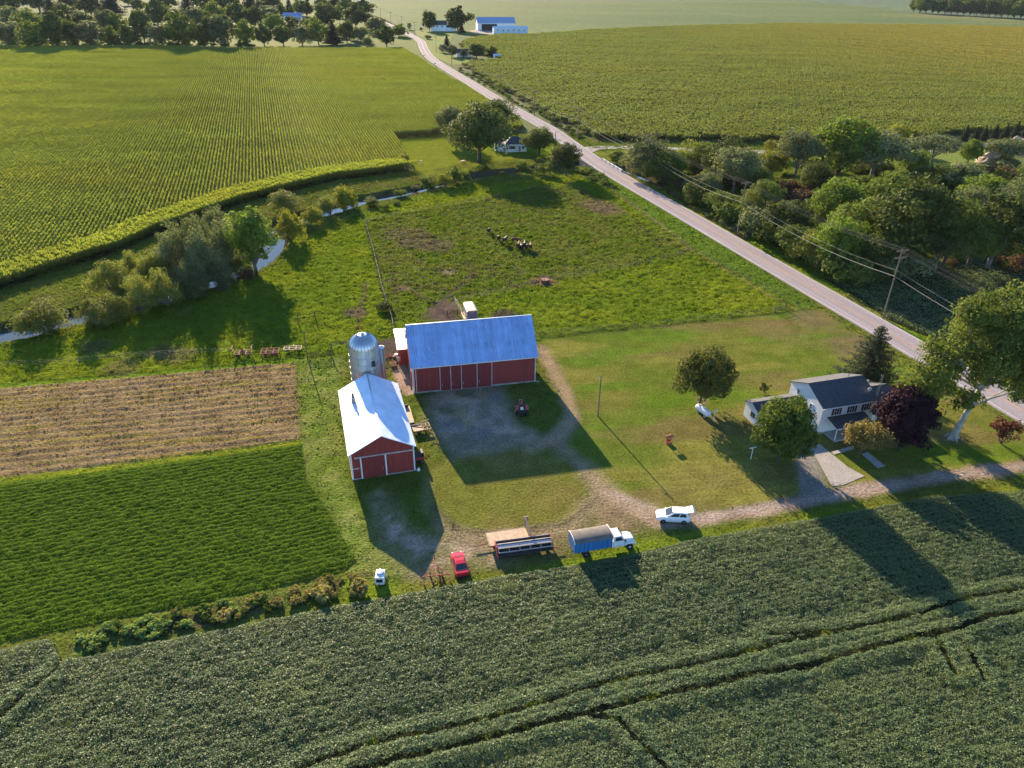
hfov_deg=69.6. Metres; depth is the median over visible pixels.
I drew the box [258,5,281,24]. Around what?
round tree
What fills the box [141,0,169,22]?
round tree
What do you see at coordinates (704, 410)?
propane tank
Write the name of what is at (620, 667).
soybean crop
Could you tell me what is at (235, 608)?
garden plant
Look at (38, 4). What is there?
round tree
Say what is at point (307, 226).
creek shrub
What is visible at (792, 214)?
round tree
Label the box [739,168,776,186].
round tree
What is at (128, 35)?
round tree
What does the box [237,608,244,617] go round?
garden plant
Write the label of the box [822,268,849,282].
dark bush
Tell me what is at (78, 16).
round tree
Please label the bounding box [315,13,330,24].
round tree
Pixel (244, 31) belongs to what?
round tree
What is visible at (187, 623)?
garden plant
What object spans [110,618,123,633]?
garden plant
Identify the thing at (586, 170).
creek shrub
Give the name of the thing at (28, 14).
round tree
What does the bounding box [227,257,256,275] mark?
creek shrub
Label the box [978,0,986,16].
round tree
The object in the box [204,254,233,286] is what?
creek willow
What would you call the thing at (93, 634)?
garden plant
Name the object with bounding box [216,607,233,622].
garden plant
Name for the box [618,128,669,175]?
creek willow
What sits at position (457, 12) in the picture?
round tree
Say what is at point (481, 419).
gravel yard
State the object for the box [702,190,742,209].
round tree
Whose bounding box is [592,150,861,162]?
lane lawn
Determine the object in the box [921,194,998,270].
round tree
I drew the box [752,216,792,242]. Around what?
dark bush
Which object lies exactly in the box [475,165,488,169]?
creek shrub
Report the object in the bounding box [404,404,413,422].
flat trailer
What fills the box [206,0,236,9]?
round tree
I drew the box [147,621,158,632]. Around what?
garden plant
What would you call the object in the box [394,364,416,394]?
alley
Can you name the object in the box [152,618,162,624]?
garden plant
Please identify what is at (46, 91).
corn crop
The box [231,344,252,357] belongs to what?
field cultivator
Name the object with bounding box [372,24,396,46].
round tree
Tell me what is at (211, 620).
garden plant
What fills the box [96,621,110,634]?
garden plant
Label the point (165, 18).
round tree
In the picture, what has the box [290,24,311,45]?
round tree
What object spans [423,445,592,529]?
island lawn
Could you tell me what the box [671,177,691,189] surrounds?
dark bush
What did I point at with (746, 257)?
edge marking
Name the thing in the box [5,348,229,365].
fence
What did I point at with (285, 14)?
house
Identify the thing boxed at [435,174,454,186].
willow bush
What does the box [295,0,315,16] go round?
round tree
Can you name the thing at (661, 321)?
fence
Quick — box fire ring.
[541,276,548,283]
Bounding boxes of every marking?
[379,17,1004,388]
[386,23,1022,421]
[393,25,1021,408]
[409,34,1022,410]
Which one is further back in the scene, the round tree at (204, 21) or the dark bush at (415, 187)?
the round tree at (204, 21)
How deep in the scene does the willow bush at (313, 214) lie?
206.07 m
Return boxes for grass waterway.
[629,8,873,23]
[843,5,915,9]
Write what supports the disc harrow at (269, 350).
on the pasture
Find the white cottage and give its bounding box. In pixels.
[494,136,526,151]
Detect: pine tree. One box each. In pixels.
[958,125,969,142]
[969,126,981,141]
[980,126,988,140]
[988,124,999,139]
[999,124,1010,138]
[1010,121,1021,137]
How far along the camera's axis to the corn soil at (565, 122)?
325.79 m
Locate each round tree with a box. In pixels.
[0,0,19,10]
[0,5,23,24]
[0,21,21,44]
[8,7,41,29]
[13,19,53,46]
[18,0,55,11]
[38,10,73,45]
[48,2,77,14]
[50,9,73,23]
[56,0,78,10]
[63,20,80,44]
[69,20,104,44]
[71,11,97,25]
[72,0,102,13]
[91,9,113,30]
[97,25,118,44]
[104,11,128,34]
[105,24,141,44]
[127,8,152,41]
[129,0,147,10]
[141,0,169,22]
[145,23,175,45]
[156,0,178,7]
[157,10,200,44]
[163,7,186,30]
[181,5,207,25]
[185,23,212,45]
[189,1,214,16]
[191,0,208,6]
[200,0,226,17]
[200,15,218,46]
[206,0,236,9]
[206,13,236,47]
[224,0,247,23]
[230,18,255,46]
[244,5,262,25]
[251,0,282,9]
[254,23,272,45]
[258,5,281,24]
[260,12,287,29]
[270,25,292,45]
[276,4,287,15]
[285,15,300,25]
[285,20,296,28]
[289,0,303,12]
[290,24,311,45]
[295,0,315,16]
[298,18,315,31]
[307,17,328,44]
[312,2,343,24]
[313,0,330,4]
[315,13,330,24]
[334,0,353,14]
[335,19,354,42]
[342,2,366,25]
[353,26,368,41]
[357,0,377,13]
[361,12,374,22]
[362,36,374,45]
[364,16,387,32]
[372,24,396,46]
[392,23,409,36]
[421,9,436,30]
[438,44,446,51]
[440,99,515,162]
[444,5,474,30]
[446,44,457,56]
[448,17,458,27]
[460,50,467,57]
[467,43,485,57]
[471,97,520,131]
[485,46,497,55]
[519,125,560,154]
[547,141,582,174]
[643,149,690,185]
[701,135,749,173]
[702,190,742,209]
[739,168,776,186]
[740,178,787,207]
[761,199,816,237]
[770,224,821,251]
[797,160,837,194]
[846,174,879,200]
[848,226,917,266]
[865,171,973,259]
[900,162,973,191]
[909,0,917,11]
[912,0,926,12]
[921,0,935,13]
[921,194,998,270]
[931,0,938,12]
[936,0,945,13]
[940,0,948,13]
[945,0,962,14]
[954,1,961,14]
[958,0,972,15]
[959,210,1015,268]
[966,0,976,15]
[974,0,985,15]
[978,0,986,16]
[983,0,1000,16]
[996,0,1011,17]
[1005,0,1017,17]
[1007,0,1023,18]
[1016,1,1023,18]
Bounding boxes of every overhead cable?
[385,14,955,305]
[385,15,953,312]
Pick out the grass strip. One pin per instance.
(169, 459)
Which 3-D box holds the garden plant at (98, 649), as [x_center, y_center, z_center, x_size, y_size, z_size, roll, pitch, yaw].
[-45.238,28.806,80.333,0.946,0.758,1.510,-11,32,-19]
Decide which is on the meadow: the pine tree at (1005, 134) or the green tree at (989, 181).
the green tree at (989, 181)
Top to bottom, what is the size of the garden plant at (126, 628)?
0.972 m
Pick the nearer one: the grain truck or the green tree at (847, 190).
the grain truck
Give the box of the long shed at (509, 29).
[492,26,527,33]
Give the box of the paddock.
[366,186,694,319]
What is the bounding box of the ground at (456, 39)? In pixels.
[1,0,1023,196]
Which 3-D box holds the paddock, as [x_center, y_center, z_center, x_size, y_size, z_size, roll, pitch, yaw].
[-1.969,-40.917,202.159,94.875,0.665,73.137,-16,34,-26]
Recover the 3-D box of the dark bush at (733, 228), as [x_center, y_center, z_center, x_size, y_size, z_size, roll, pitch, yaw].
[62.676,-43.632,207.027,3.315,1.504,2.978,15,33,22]
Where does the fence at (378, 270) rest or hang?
on the pasture
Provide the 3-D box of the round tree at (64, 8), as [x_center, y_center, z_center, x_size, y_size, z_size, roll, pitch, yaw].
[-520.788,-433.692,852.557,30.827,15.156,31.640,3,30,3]
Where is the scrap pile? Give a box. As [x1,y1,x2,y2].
[385,353,395,359]
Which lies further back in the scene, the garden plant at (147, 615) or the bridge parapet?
the bridge parapet
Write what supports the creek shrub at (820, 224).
on the meadow
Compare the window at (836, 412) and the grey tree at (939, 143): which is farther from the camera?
the grey tree at (939, 143)
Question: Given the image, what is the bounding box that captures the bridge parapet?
[601,158,622,171]
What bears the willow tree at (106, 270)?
on the meadow
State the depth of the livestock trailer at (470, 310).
153.74 m
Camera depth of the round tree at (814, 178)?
224.72 m
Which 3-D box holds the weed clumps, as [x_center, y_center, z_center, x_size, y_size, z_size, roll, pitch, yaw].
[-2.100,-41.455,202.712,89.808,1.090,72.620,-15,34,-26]
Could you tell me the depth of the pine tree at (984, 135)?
314.72 m
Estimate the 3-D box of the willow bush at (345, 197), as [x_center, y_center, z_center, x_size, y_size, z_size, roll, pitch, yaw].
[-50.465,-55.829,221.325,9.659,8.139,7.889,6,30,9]
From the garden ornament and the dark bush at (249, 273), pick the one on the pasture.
the dark bush at (249, 273)
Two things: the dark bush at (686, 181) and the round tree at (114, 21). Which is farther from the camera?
the round tree at (114, 21)
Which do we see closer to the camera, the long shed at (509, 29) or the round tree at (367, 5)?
the long shed at (509, 29)
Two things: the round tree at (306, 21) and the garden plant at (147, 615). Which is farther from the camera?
the round tree at (306, 21)
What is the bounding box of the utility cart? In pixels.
[375,569,386,585]
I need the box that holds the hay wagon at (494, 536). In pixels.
[474,516,530,549]
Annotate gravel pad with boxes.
[471,29,492,33]
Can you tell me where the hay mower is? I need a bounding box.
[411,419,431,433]
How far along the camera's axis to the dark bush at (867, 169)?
262.14 m
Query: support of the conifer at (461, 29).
on the lawn at (434, 50)
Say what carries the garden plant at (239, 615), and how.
on the garden bed
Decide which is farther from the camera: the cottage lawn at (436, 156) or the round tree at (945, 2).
the round tree at (945, 2)
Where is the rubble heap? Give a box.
[974,151,1000,163]
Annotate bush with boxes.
[110,42,122,45]
[194,292,210,298]
[215,284,230,290]
[237,41,249,47]
[241,268,256,279]
[273,207,307,240]
[300,205,325,223]
[329,184,358,210]
[375,300,392,310]
[410,184,420,190]
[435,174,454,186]
[610,151,625,155]
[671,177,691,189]
[680,179,697,194]
[682,181,720,204]
[715,171,748,185]
[729,225,739,231]
[735,205,779,238]
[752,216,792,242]
[777,178,814,200]
[780,172,796,179]
[785,188,830,213]
[812,245,868,277]
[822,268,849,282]
[851,162,878,171]
[856,164,880,174]
[856,262,891,283]
[863,257,914,278]
[865,249,937,279]
[878,161,897,173]
[945,257,958,267]
[986,165,1019,179]
[990,158,1023,168]
[992,252,1023,273]
[1009,243,1023,256]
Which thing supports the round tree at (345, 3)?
on the lawn at (407, 42)
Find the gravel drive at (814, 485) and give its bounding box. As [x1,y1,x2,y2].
[601,442,1023,527]
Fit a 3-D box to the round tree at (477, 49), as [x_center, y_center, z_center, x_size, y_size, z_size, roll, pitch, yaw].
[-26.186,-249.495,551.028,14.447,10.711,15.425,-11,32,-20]
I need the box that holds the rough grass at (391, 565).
[298,355,411,580]
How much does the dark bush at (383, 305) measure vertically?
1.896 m
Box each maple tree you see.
[672,343,739,403]
[749,394,820,462]
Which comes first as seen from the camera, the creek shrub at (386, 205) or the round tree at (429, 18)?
the creek shrub at (386, 205)
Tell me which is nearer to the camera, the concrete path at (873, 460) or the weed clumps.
the concrete path at (873, 460)
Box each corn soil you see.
[0,50,447,288]
[459,42,1023,142]
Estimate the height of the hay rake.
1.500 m
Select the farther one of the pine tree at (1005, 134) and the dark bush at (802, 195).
the pine tree at (1005, 134)
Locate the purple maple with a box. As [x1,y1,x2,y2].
[869,381,946,450]
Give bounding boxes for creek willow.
[148,217,191,275]
[164,257,205,299]
[178,212,212,267]
[182,221,223,286]
[184,268,211,298]
[200,204,231,241]
[204,216,247,269]
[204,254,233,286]
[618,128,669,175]
[957,185,992,212]
[986,173,1023,203]
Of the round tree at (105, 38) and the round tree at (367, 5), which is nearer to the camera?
the round tree at (105, 38)
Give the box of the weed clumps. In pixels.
[370,187,678,313]
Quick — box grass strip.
[0,358,303,482]
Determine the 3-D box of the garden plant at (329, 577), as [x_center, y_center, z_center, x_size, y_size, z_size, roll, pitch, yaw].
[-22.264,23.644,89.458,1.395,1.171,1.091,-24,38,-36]
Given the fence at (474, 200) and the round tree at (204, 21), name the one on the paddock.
the fence at (474, 200)
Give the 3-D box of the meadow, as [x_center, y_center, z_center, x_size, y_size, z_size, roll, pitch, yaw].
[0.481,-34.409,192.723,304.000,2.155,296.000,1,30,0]
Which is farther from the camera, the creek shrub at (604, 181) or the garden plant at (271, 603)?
the creek shrub at (604, 181)
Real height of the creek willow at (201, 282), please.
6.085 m
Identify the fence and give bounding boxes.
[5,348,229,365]
[364,217,393,328]
[365,182,582,218]
[443,247,693,313]
[539,308,774,335]
[582,175,799,306]
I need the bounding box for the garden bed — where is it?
[71,572,374,658]
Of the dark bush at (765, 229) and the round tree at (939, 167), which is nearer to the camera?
the dark bush at (765, 229)
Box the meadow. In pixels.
[0,130,1023,767]
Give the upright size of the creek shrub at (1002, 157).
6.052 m
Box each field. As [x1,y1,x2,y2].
[0,362,303,476]
[0,443,355,642]
[302,0,1023,18]
[354,1,1023,31]
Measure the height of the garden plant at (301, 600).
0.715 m
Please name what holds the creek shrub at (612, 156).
on the lane lawn at (604, 154)
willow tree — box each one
[5,297,73,336]
[72,295,119,326]
[81,258,130,293]
[97,293,137,318]
[108,276,142,298]
[118,249,140,275]
[119,271,159,314]
[130,255,156,283]
[141,251,176,279]
[143,267,183,307]
[267,189,304,211]
[314,194,340,214]
[674,138,711,168]
[740,187,764,217]
[782,228,824,265]
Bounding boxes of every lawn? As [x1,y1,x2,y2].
[0,13,421,54]
[400,138,554,175]
[415,30,536,64]
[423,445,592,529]
[543,308,1023,510]
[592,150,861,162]
[883,149,1012,168]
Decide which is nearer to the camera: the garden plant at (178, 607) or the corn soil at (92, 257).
the garden plant at (178, 607)
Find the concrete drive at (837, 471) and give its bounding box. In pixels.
[812,444,863,485]
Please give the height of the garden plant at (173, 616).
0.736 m
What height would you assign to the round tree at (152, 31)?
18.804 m
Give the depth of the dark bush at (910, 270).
175.62 m
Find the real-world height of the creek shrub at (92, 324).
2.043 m
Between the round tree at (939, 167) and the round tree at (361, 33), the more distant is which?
the round tree at (361, 33)
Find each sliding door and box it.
[361,455,385,477]
[440,366,450,390]
[451,365,460,389]
[462,364,476,388]
[477,362,490,386]
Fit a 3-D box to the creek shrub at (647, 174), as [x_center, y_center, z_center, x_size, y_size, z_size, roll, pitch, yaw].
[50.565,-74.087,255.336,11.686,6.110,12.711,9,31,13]
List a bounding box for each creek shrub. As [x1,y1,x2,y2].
[83,318,105,328]
[174,280,201,299]
[177,308,193,316]
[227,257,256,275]
[302,223,316,232]
[364,196,378,205]
[377,203,389,208]
[393,189,407,196]
[419,175,437,189]
[445,165,467,182]
[461,171,470,181]
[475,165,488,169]
[515,162,530,171]
[533,160,552,174]
[578,166,594,173]
[596,172,607,180]
[599,178,608,184]
[608,153,617,159]
[640,167,665,179]
[687,164,700,173]
[697,164,715,173]
[699,167,731,184]
[707,204,714,212]
[710,197,752,222]
[735,181,749,187]
[779,177,801,184]
[798,156,834,170]
[799,217,824,232]
[804,248,825,268]
[821,255,874,285]
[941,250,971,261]
[989,156,1020,166]
[989,168,1015,179]
[999,259,1018,270]
[1011,177,1023,190]
[1013,163,1023,181]
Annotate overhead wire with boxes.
[383,10,977,291]
[387,11,1000,297]
[389,12,975,292]
[473,57,958,278]
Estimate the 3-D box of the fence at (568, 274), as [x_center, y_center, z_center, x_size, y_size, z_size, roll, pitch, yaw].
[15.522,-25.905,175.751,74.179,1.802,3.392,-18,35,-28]
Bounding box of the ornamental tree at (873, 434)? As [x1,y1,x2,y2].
[841,417,895,460]
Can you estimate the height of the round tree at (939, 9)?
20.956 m
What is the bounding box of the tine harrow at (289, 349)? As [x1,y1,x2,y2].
[283,345,301,352]
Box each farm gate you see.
[296,311,315,322]
[303,331,331,358]
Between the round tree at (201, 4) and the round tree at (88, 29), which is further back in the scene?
the round tree at (201, 4)
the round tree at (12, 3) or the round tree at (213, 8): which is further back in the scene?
the round tree at (12, 3)
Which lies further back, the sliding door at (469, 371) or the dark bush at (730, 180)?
the dark bush at (730, 180)
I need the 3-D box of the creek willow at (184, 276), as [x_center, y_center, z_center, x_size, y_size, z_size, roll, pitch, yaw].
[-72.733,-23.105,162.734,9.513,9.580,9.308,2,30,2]
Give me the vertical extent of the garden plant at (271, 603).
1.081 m
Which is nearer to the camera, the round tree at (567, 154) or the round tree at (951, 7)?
the round tree at (567, 154)
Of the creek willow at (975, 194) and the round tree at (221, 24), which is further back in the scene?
the round tree at (221, 24)
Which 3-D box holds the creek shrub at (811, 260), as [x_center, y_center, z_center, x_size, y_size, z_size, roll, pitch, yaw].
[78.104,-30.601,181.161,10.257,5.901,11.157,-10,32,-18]
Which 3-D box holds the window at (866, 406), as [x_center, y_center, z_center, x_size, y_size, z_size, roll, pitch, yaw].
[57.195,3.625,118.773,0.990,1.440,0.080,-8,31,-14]
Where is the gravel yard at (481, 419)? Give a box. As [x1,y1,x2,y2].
[372,385,574,575]
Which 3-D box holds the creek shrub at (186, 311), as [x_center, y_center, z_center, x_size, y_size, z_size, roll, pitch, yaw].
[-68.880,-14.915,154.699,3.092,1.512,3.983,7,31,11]
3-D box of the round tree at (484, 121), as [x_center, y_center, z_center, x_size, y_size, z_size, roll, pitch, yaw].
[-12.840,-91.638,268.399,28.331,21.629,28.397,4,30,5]
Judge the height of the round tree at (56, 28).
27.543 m
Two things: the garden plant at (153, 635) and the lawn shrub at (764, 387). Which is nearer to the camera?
the garden plant at (153, 635)
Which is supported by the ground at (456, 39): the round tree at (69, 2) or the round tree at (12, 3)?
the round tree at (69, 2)
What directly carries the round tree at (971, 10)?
on the field at (882, 4)
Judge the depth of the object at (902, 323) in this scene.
170.09 m
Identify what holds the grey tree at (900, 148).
on the meadow
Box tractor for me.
[515,399,527,414]
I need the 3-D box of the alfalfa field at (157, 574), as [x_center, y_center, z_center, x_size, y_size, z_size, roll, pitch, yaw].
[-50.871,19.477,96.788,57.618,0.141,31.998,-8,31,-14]
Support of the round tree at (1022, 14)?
on the field at (882, 4)
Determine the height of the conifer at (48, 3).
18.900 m
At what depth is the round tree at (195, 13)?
705.64 m
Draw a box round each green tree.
[802,115,887,176]
[804,176,872,220]
[806,211,864,260]
[834,219,895,258]
[859,170,914,204]
[892,150,934,171]
[952,173,1018,202]
[956,138,985,162]
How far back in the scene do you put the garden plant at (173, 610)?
84.53 m
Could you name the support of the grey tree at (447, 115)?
on the cottage lawn at (436, 156)
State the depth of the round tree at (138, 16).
603.56 m
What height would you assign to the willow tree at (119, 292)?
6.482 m
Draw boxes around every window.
[750,410,755,419]
[833,408,839,415]
[849,406,855,412]
[863,403,869,410]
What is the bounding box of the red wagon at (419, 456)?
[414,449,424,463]
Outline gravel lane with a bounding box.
[585,138,1023,152]
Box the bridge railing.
[580,159,597,172]
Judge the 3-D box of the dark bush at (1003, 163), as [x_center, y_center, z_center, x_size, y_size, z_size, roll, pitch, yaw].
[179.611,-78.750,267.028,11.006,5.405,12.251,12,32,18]
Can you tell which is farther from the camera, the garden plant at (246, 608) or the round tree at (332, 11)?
the round tree at (332, 11)
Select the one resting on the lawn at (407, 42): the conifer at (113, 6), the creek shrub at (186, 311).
the conifer at (113, 6)
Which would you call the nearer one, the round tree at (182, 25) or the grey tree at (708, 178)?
the grey tree at (708, 178)
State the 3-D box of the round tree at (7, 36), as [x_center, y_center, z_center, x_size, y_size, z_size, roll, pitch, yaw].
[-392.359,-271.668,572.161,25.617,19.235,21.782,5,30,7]
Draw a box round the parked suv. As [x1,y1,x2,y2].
[655,505,695,524]
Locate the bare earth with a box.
[378,298,462,367]
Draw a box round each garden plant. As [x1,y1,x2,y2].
[74,632,84,642]
[82,634,92,644]
[86,638,100,651]
[87,632,97,642]
[94,642,101,652]
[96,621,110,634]
[96,631,106,642]
[105,620,113,629]
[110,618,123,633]
[119,623,139,634]
[133,617,146,625]
[134,627,146,637]
[138,634,146,639]
[143,613,154,618]
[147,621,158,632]
[147,631,159,640]
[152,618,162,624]
[156,616,168,630]
[159,626,167,635]
[160,618,172,626]
[165,612,177,620]
[170,609,177,614]
[171,605,182,614]
[173,621,182,628]
[182,619,194,627]
[192,606,204,613]
[200,603,211,609]
[201,605,211,618]
[206,618,215,622]
[215,598,228,606]
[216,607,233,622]
[225,601,233,606]
[228,605,237,614]
[235,612,241,618]
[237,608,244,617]
[240,604,250,612]
[244,596,254,604]
[247,598,258,605]
[253,592,268,604]
[269,595,281,606]
[273,597,283,607]
[287,587,296,595]
[288,599,298,606]
[290,594,299,600]
[298,596,305,602]
[303,589,314,596]
[309,584,335,604]
[318,579,328,584]
[324,574,333,582]
[347,573,357,580]
[348,577,368,598]
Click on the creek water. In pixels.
(9, 335)
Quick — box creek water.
[0,170,655,342]
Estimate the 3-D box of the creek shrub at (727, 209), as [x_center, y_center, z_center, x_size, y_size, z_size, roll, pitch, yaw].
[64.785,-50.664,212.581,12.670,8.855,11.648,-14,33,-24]
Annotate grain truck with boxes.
[568,524,635,557]
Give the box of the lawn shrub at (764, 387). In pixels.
[759,382,771,392]
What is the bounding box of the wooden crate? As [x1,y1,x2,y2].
[390,361,396,366]
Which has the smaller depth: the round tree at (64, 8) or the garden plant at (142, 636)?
the garden plant at (142, 636)
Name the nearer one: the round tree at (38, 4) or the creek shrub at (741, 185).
the creek shrub at (741, 185)
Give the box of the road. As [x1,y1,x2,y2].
[373,15,1023,424]
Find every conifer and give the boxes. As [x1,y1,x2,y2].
[39,0,64,15]
[95,0,128,13]
[178,0,195,11]
[239,0,258,9]
[285,0,294,12]
[321,20,343,44]
[327,0,340,7]
[443,35,450,50]
[458,24,465,32]
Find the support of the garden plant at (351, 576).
on the meadow
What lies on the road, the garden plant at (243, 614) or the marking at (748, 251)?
the marking at (748, 251)
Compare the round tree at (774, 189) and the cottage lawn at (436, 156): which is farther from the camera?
the cottage lawn at (436, 156)
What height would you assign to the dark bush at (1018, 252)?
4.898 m
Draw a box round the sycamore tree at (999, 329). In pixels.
[891,279,1023,442]
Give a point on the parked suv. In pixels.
(681, 515)
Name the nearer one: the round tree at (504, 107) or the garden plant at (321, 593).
the garden plant at (321, 593)
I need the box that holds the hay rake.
[422,554,449,585]
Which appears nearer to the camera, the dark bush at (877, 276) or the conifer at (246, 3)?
the dark bush at (877, 276)
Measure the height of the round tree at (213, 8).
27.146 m
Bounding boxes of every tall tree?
[223,204,281,272]
[826,196,891,234]
[963,191,1023,267]
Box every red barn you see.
[338,373,415,479]
[393,314,538,393]
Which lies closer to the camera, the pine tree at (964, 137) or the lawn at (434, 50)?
the pine tree at (964, 137)
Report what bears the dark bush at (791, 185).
on the meadow
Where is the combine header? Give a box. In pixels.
[495,534,561,559]
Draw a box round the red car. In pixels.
[450,551,468,578]
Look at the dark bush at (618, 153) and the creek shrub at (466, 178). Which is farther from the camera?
the dark bush at (618, 153)
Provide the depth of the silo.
120.05 m
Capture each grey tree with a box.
[434,104,469,140]
[693,172,723,189]
[707,146,767,192]
[772,127,830,176]
[827,126,921,175]
[909,131,966,162]
[916,226,977,271]
[932,159,988,190]
[983,137,1023,159]
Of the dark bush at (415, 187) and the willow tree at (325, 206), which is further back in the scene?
the dark bush at (415, 187)
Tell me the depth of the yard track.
100.67 m
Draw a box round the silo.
[348,332,386,381]
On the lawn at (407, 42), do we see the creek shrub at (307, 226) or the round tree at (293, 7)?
the round tree at (293, 7)
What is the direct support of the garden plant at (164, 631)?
on the garden bed
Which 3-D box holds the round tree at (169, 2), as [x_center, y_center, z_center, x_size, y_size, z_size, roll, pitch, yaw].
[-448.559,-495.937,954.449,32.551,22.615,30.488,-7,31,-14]
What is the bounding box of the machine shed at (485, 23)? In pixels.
[475,17,515,30]
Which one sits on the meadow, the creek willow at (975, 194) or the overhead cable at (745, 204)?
the creek willow at (975, 194)
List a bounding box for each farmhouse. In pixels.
[431,20,455,30]
[743,372,890,441]
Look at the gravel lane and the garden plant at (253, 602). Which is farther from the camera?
the gravel lane
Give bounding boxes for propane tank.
[695,403,710,417]
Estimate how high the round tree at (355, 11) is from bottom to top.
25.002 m
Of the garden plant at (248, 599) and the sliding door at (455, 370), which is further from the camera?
the sliding door at (455, 370)
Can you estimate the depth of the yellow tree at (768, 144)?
283.69 m
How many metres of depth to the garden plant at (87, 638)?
80.89 m
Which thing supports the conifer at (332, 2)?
on the ground at (456, 39)
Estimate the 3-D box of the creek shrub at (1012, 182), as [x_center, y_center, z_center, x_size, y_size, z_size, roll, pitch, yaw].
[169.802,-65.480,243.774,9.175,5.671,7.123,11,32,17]
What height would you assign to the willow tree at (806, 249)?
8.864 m
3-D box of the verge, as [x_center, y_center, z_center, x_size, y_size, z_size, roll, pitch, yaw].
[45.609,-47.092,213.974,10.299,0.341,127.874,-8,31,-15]
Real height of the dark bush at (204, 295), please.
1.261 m
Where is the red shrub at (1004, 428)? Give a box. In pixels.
[989,415,1023,443]
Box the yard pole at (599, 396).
[597,376,601,415]
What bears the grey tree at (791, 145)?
on the meadow
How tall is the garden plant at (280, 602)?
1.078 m
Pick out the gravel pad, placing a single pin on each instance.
(475, 31)
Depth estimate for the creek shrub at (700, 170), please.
258.78 m
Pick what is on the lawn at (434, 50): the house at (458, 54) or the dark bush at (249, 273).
the house at (458, 54)
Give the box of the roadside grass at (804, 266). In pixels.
[614,155,930,342]
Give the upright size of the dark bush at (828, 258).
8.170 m
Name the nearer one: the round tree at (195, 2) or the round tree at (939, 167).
the round tree at (939, 167)
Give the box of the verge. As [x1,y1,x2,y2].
[591,171,813,308]
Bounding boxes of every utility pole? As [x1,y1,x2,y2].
[736,182,750,235]
[882,249,908,318]
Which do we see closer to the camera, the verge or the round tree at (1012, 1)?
the verge
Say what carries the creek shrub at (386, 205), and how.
on the pasture
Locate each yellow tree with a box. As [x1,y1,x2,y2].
[759,150,791,176]
[764,139,781,152]
[888,122,914,142]
[901,165,942,185]
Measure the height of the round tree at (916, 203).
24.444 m
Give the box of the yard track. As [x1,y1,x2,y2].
[449,349,660,567]
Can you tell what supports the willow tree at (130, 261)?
on the meadow
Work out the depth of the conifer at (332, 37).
617.97 m
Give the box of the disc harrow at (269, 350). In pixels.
[260,347,279,356]
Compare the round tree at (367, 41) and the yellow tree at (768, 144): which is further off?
the round tree at (367, 41)
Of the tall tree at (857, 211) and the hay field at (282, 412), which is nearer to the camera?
the hay field at (282, 412)
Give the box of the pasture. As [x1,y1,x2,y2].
[0,175,796,383]
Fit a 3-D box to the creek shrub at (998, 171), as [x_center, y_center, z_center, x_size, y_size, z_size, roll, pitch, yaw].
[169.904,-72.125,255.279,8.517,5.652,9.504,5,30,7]
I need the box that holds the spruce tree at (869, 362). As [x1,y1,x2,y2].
[826,325,907,388]
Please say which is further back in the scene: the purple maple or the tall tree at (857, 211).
the tall tree at (857, 211)
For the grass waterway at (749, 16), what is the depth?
1005.39 m
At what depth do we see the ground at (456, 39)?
511.04 m
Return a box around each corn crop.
[0,44,522,283]
[458,22,1023,141]
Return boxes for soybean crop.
[0,489,1023,767]
[825,257,1023,359]
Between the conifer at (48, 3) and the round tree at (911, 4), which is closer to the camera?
the conifer at (48, 3)
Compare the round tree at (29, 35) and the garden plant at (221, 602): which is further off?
the round tree at (29, 35)
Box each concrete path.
[831,446,851,454]
[862,452,884,467]
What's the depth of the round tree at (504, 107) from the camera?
309.37 m
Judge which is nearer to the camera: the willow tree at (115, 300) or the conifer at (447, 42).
the willow tree at (115, 300)
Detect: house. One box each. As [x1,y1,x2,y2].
[282,12,302,18]
[456,49,470,56]
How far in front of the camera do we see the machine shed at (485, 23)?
762.47 m
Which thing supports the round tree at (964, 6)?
on the field at (882, 4)
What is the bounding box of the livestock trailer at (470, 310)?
[461,301,477,318]
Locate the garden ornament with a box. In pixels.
[664,434,673,444]

